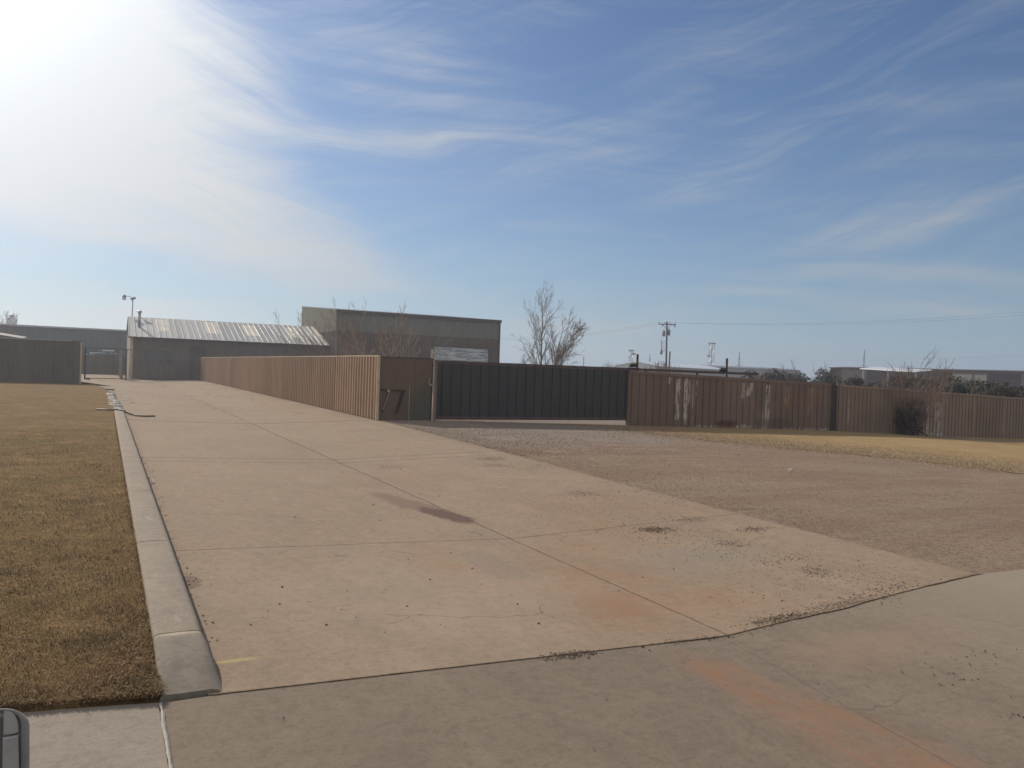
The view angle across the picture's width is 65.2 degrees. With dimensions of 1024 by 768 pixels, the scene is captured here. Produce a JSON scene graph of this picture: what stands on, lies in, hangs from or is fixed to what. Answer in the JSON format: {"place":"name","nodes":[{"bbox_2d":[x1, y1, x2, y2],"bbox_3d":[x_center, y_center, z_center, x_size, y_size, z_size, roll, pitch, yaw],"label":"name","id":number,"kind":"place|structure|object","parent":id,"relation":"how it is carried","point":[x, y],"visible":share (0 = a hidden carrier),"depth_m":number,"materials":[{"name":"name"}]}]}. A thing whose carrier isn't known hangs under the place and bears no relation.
{"place":"outdoors","nodes":[
{"label":"outdoors","id":0,"kind":"place"},
{"bbox_2d":[0,333,27,338],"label":"shed","id":1,"kind":"structure","parent":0,"point":[2,335],"depth_m":65.71,"materials":[{"name":"white metal"}]},
{"bbox_2d":[0,324,126,356],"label":"warehouse","id":2,"kind":"structure","parent":0,"point":[93,339],"depth_m":132.11,"materials":[{"name":"metal"}]},
{"bbox_2d":[0,382,164,712],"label":"lawn","id":3,"kind":"structure","parent":0,"point":[50,408],"depth_m":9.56,"materials":[{"name":"brown plant"}]},
{"bbox_2d":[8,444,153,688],"bbox_3d":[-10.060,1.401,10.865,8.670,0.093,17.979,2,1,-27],"label":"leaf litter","id":4,"kind":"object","parent":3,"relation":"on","point":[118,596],"visible":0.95,"depth_m":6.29,"materials":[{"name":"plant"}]},
{"bbox_2d":[22,703,167,767],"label":"sidewalk","id":5,"kind":"structure","parent":0,"point":[124,736],"depth_m":4.21,"materials":[{"name":"concrete"}]},
{"bbox_2d":[0,709,29,767],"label":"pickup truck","id":6,"kind":"object","parent":5,"relation":"on","point":[14,739],"visible":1,"depth_m":1.15,"materials":[{"name":"silver metal"}]},
{"bbox_2d":[158,702,172,767],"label":"joint caulk","id":7,"kind":"object","parent":5,"relation":"on","point":[167,744],"visible":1,"depth_m":4.25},
{"bbox_2d":[79,374,113,388],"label":"yard paving","id":8,"kind":"structure","parent":0,"point":[106,383],"depth_m":69.50,"materials":[{"name":"concrete"}]},
{"bbox_2d":[0,310,17,337],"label":"bare tree","id":9,"kind":"object","parent":8,"relation":"on","point":[4,329],"visible":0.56,"depth_m":95.37,"materials":[{"name":"grey plant"}]},
{"bbox_2d":[81,355,125,374],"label":"yard fence","id":10,"kind":"object","parent":8,"relation":"on","point":[97,370],"visible":0.19,"depth_m":99.65,"materials":[{"name":"grey metal"}]},
{"bbox_2d":[84,347,126,379],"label":"chain link gate","id":11,"kind":"structure","parent":8,"relation":"on","point":[85,377],"depth_m":74.76,"materials":[{"name":"metal"}]},
{"bbox_2d":[0,0,1023,381],"label":"sky","id":12,"kind":"structure","parent":0,"point":[762,168],"materials":[{"name":"blue"}]},
{"bbox_2d":[106,387,958,767],"bbox_3d":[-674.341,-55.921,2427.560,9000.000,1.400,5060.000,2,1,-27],"label":"ground","id":13,"kind":"structure","parent":0,"point":[466,665],"depth_m":5.84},
{"bbox_2d":[6,314,17,323],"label":"storage tank","id":14,"kind":"object","parent":13,"relation":"on","point":[12,317],"visible":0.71,"depth_m":328.65,"materials":[{"name":"grey metal"}]},
{"bbox_2d":[0,337,81,383],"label":"metal fence","id":15,"kind":"object","parent":13,"relation":"on","point":[39,360],"visible":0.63,"depth_m":56.95,"materials":[{"name":"metal"}]},
{"bbox_2d":[114,409,227,702],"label":"kerb","id":16,"kind":"structure","parent":13,"relation":"on","point":[185,664],"depth_m":6.14,"materials":[{"name":"concrete"}]},
{"bbox_2d":[302,306,501,375],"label":"metal shed","id":17,"kind":"structure","parent":13,"relation":"on","point":[477,340],"depth_m":99.03,"materials":[{"name":"brown"}]},
{"bbox_2d":[433,346,487,375],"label":"roll up door","id":18,"kind":"structure","parent":17,"relation":"in","point":[480,355],"depth_m":101.09,"materials":[{"name":"white metal"}]},
{"bbox_2d":[512,280,590,365],"bbox_3d":[2.975,-3.341,61.688,6.387,9.906,3.684,2,1,1],"label":"bare tree","id":19,"kind":"object","parent":13,"relation":"on","point":[559,357],"visible":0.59,"depth_m":61.89,"materials":[{"name":"grey plant"}]},
{"bbox_2d":[628,350,635,362],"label":"lattice mast","id":20,"kind":"object","parent":13,"relation":"on","point":[631,354],"visible":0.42,"depth_m":329.51,"materials":[{"name":"metal"}]},
{"bbox_2d":[659,322,675,372],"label":"utility pole","id":21,"kind":"object","parent":13,"relation":"on","point":[667,333],"visible":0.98,"depth_m":127.77,"materials":[{"name":"wood"}]},
{"bbox_2d":[667,312,1016,323],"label":"power line","id":22,"kind":"object","parent":21,"relation":"attached to","point":[866,321],"visible":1,"depth_m":110.23,"materials":[{"name":"metal"}]},
{"bbox_2d":[693,315,1015,324],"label":"power line","id":23,"kind":"object","parent":21,"relation":"attached to","point":[866,323],"visible":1,"depth_m":109.80,"materials":[{"name":"metal"}]},
{"bbox_2d":[615,362,724,376],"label":"white roofed building","id":24,"kind":"structure","parent":13,"relation":"on","point":[686,367],"depth_m":244.66,"materials":[{"name":"grey metal"}]},
{"bbox_2d":[707,343,715,364],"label":"lattice mast","id":25,"kind":"object","parent":13,"relation":"on","point":[711,358],"visible":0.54,"depth_m":329.49,"materials":[{"name":"metal"}]},
{"bbox_2d":[860,367,931,385],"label":"carport","id":26,"kind":"object","parent":13,"relation":"on","point":[895,369],"visible":0.5,"depth_m":132.53,"materials":[{"name":"white metal"}]},
{"bbox_2d":[870,373,937,390],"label":"brush shrub","id":27,"kind":"object","parent":13,"relation":"on","point":[913,386],"visible":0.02,"depth_m":65.89,"materials":[{"name":"brown plant"}]},
{"bbox_2d":[829,367,1023,388],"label":"maroon roofed building","id":28,"kind":"structure","parent":13,"relation":"on","point":[1016,377],"depth_m":158.75,"materials":[{"name":"metal"}]},
{"bbox_2d":[831,369,841,379],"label":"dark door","id":29,"kind":"structure","parent":28,"relation":"in","point":[839,370],"depth_m":170.77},
{"bbox_2d":[837,384,1023,438],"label":"metal fence","id":30,"kind":"object","parent":13,"relation":"on","point":[866,409],"visible":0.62,"depth_m":45.56,"materials":[{"name":"brown metal"}]},
{"bbox_2d":[915,372,976,391],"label":"brush shrub","id":31,"kind":"object","parent":13,"relation":"on","point":[937,384],"visible":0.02,"depth_m":70.02,"materials":[{"name":"plant"}]},
{"bbox_2d":[957,379,1022,397],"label":"brush shrub","id":32,"kind":"object","parent":13,"relation":"on","point":[997,391],"visible":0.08,"depth_m":54.65,"materials":[{"name":"green plant"}]},
{"bbox_2d":[110,375,972,694],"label":"driveway","id":33,"kind":"structure","parent":0,"point":[252,551],"depth_m":9.21,"materials":[{"name":"concrete"}]},
{"bbox_2d":[119,350,122,379],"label":"slat fence","id":34,"kind":"object","parent":33,"relation":"on","point":[121,363],"visible":0.99,"depth_m":79.62,"materials":[{"name":"grey metal"}]},
{"bbox_2d":[95,408,154,416],"bbox_3d":[-13.876,1.012,28.563,2.671,0.197,0.384,2,1,22],"label":"plastic pipe","id":35,"kind":"object","parent":33,"relation":"on","point":[127,412],"visible":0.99,"depth_m":28.43,"materials":[{"name":"white plastic"}]},
{"bbox_2d":[126,349,194,379],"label":"chain link fence","id":36,"kind":"object","parent":33,"relation":"on","point":[179,365],"visible":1,"depth_m":80.80,"materials":[{"name":"metal"}]},
{"bbox_2d":[194,357,200,379],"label":"metal fence","id":37,"kind":"object","parent":33,"relation":"on","point":[197,366],"visible":0.56,"depth_m":86.96,"materials":[{"name":"brown"}]},
{"bbox_2d":[126,310,329,378],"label":"building","id":38,"kind":"structure","parent":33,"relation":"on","point":[200,338],"depth_m":91.56,"materials":[{"name":"grey metal"}]},
{"bbox_2d":[122,295,135,316],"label":"light pole","id":39,"kind":"object","parent":38,"relation":"on","point":[124,297],"visible":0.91,"depth_m":95.77,"materials":[{"name":"metal"}]},
{"bbox_2d":[144,350,172,361],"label":"window","id":40,"kind":"structure","parent":38,"relation":"in","point":[169,354],"depth_m":87.84,"materials":[{"name":"glass"}]},
{"bbox_2d":[189,346,205,378],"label":"dark doorway","id":41,"kind":"structure","parent":38,"relation":"in","point":[199,351],"depth_m":89.53,"materials":[{"name":"grey metal"}]},
{"bbox_2d":[200,355,380,419],"bbox_3d":[-19.343,-0.750,58.553,0.255,2.507,63.110,2,1,-27],"label":"metal fence","id":42,"kind":"object","parent":33,"relation":"on","point":[349,384],"visible":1,"depth_m":40.15,"materials":[{"name":"brown metal"}]},
{"bbox_2d":[125,414,1023,765],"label":"loose gravel","id":43,"kind":"structure","parent":33,"relation":"on","point":[569,654],"depth_m":8.35,"materials":[{"name":"gravel"}]},
{"bbox_2d":[214,572,979,693],"bbox_3d":[1.665,2.021,6.676,7.884,0.130,0.163,1,1,-29],"label":"slab joint","id":44,"kind":"object","parent":33,"relation":"on","point":[834,608],"visible":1,"depth_m":7.24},
{"bbox_2d":[163,569,1023,767],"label":"street","id":45,"kind":"structure","parent":0,"point":[810,704],"depth_m":5.03,"materials":[{"name":"concrete"}]},
{"bbox_2d":[220,384,1023,573],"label":"gravel lot","id":46,"kind":"structure","parent":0,"point":[1010,505],"depth_m":15.88,"materials":[{"name":"beige gravel"}]},
{"bbox_2d":[269,311,360,355],"bbox_3d":[-12.652,-1.736,48.639,4.544,5.302,5.868,3,1,38],"label":"bare shrub","id":47,"kind":"object","parent":46,"relation":"on","point":[323,331],"visible":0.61,"depth_m":49.02,"materials":[{"name":"plant"}]},
{"bbox_2d":[295,299,411,355],"bbox_3d":[-8.240,-1.661,41.884,6.028,5.651,3.537,2,1,-1],"label":"bare shrub","id":48,"kind":"object","parent":46,"relation":"on","point":[388,335],"visible":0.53,"depth_m":41.97,"materials":[{"name":"brown plant"}]},
{"bbox_2d":[335,301,417,356],"bbox_3d":[-6.447,-1.277,36.478,3.568,5.165,5.162,2,1,-27],"label":"bare shrub","id":49,"kind":"object","parent":46,"relation":"on","point":[359,349],"visible":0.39,"depth_m":35.84,"materials":[{"name":"brown plant"}]},
{"bbox_2d":[378,356,437,420],"bbox_3d":[-4.024,0.204,31.007,2.311,2.470,0.175,2,1,-27],"label":"fence section","id":50,"kind":"object","parent":46,"relation":"on","point":[400,377],"visible":0.98,"depth_m":31.05,"materials":[{"name":"metal"}]},
{"bbox_2d":[353,303,465,373],"bbox_3d":[-4.737,-1.203,37.429,5.649,5.106,3.211,2,1,-10],"label":"bare shrub","id":51,"kind":"object","parent":46,"relation":"on","point":[400,347],"visible":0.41,"depth_m":37.48,"materials":[{"name":"brown plant"}]},
{"bbox_2d":[628,354,638,367],"bbox_3d":[5.500,0.279,36.245,0.583,3.281,0.340,2,1,-27],"label":"guide post","id":52,"kind":"object","parent":46,"relation":"on","point":[631,365],"visible":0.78,"depth_m":36.13,"materials":[{"name":"metal"}]},
{"bbox_2d":[645,361,682,373],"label":"bare bush","id":53,"kind":"object","parent":46,"relation":"on","point":[657,366],"visible":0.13,"depth_m":106.27,"materials":[{"name":"plant"}]},
{"bbox_2d":[719,358,727,376],"bbox_3d":[10.204,0.458,38.644,0.613,3.408,0.340,2,1,-27],"label":"guide post","id":54,"kind":"object","parent":46,"relation":"on","point":[725,369],"visible":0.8,"depth_m":38.77,"materials":[{"name":"metal"}]},
{"bbox_2d":[625,370,830,430],"bbox_3d":[10.819,0.919,38.701,12.729,2.766,0.222,2,1,-27],"label":"metal fence","id":55,"kind":"object","parent":46,"relation":"on","point":[668,399],"visible":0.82,"depth_m":38.30,"materials":[{"name":"brown metal"}]},
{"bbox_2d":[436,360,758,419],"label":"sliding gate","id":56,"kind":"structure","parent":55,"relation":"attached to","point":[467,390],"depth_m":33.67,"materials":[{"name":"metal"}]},
{"bbox_2d":[741,369,781,380],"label":"brush shrub","id":57,"kind":"object","parent":46,"relation":"on","point":[768,376],"visible":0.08,"depth_m":84.21,"materials":[{"name":"plant"}]},
{"bbox_2d":[761,360,807,381],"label":"brush shrub","id":58,"kind":"object","parent":46,"relation":"on","point":[783,375],"visible":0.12,"depth_m":91.81,"materials":[{"name":"green plant"}]},
{"bbox_2d":[547,423,1023,473],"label":"straw lawn","id":59,"kind":"structure","parent":46,"relation":"on","point":[996,448],"depth_m":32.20,"materials":[{"name":"beige plant"}]},
{"bbox_2d":[784,375,813,381],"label":"brush shrub","id":60,"kind":"object","parent":46,"relation":"on","point":[794,379],"depth_m":78.63,"materials":[{"name":"plant"}]},
{"bbox_2d":[796,371,847,384],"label":"brush shrub","id":61,"kind":"object","parent":46,"relation":"on","point":[832,380],"visible":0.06,"depth_m":85.65,"materials":[{"name":"green plant"}]},
{"bbox_2d":[807,362,848,384],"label":"brush shrub","id":62,"kind":"object","parent":46,"relation":"on","point":[819,373],"visible":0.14,"depth_m":94.49,"materials":[{"name":"plant"}]},
{"bbox_2d":[829,385,836,430],"bbox_3d":[16.672,1.275,41.658,0.361,2.428,0.160,2,1,-27],"label":"fence post","id":63,"kind":"object","parent":46,"relation":"on","point":[833,392],"visible":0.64,"depth_m":41.57,"materials":[{"name":"metal"}]},
{"bbox_2d":[835,380,839,430],"bbox_3d":[16.931,1.143,41.696,0.120,2.708,0.110,2,1,-27],"label":"thin post","id":64,"kind":"object","parent":46,"relation":"on","point":[837,395],"visible":0.82,"depth_m":41.66,"materials":[{"name":"metal"}]},
{"bbox_2d":[842,377,877,386],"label":"brush shrub","id":65,"kind":"object","parent":46,"relation":"on","point":[854,381],"visible":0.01,"depth_m":69.77,"materials":[{"name":"plant"}]},
{"bbox_2d":[842,375,884,387],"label":"brush shrub","id":66,"kind":"object","parent":46,"relation":"on","point":[868,385],"visible":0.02,"depth_m":74.36,"materials":[{"name":"plant"}]},
{"bbox_2d":[893,371,928,387],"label":"brush shrub","id":67,"kind":"object","parent":46,"relation":"on","point":[915,380],"depth_m":70.76,"materials":[{"name":"green plant"}]},
{"bbox_2d":[875,346,955,435],"bbox_3d":[21.573,0.427,42.992,4.134,5.040,5.624,2,1,26],"label":"bare shrub","id":68,"kind":"object","parent":46,"relation":"on","point":[916,413],"visible":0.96,"depth_m":43.22,"materials":[{"name":"brown plant"}]},
{"bbox_2d":[928,369,972,390],"bbox_3d":[33.202,1.318,59.840,4.230,4.941,6.325,2,1,23],"label":"brush shrub","id":69,"kind":"object","parent":46,"relation":"on","point":[957,379],"visible":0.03,"depth_m":60.96,"materials":[{"name":"plant"}]},
{"bbox_2d":[941,378,988,393],"bbox_3d":[33.909,1.662,58.202,6.236,4.351,4.258,2,1,-16],"label":"brush shrub","id":70,"kind":"object","parent":46,"relation":"on","point":[955,389],"visible":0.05,"depth_m":57.93,"materials":[{"name":"plant"}]},
{"bbox_2d":[976,380,1023,397],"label":"brush shrub","id":71,"kind":"object","parent":46,"relation":"on","point":[997,382],"visible":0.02,"depth_m":57.81,"materials":[{"name":"green plant"}]},
{"bbox_2d":[707,365,800,378],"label":"grey shed","id":72,"kind":"structure","parent":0,"point":[732,369],"depth_m":291.83,"materials":[{"name":"metal"}]}
]}

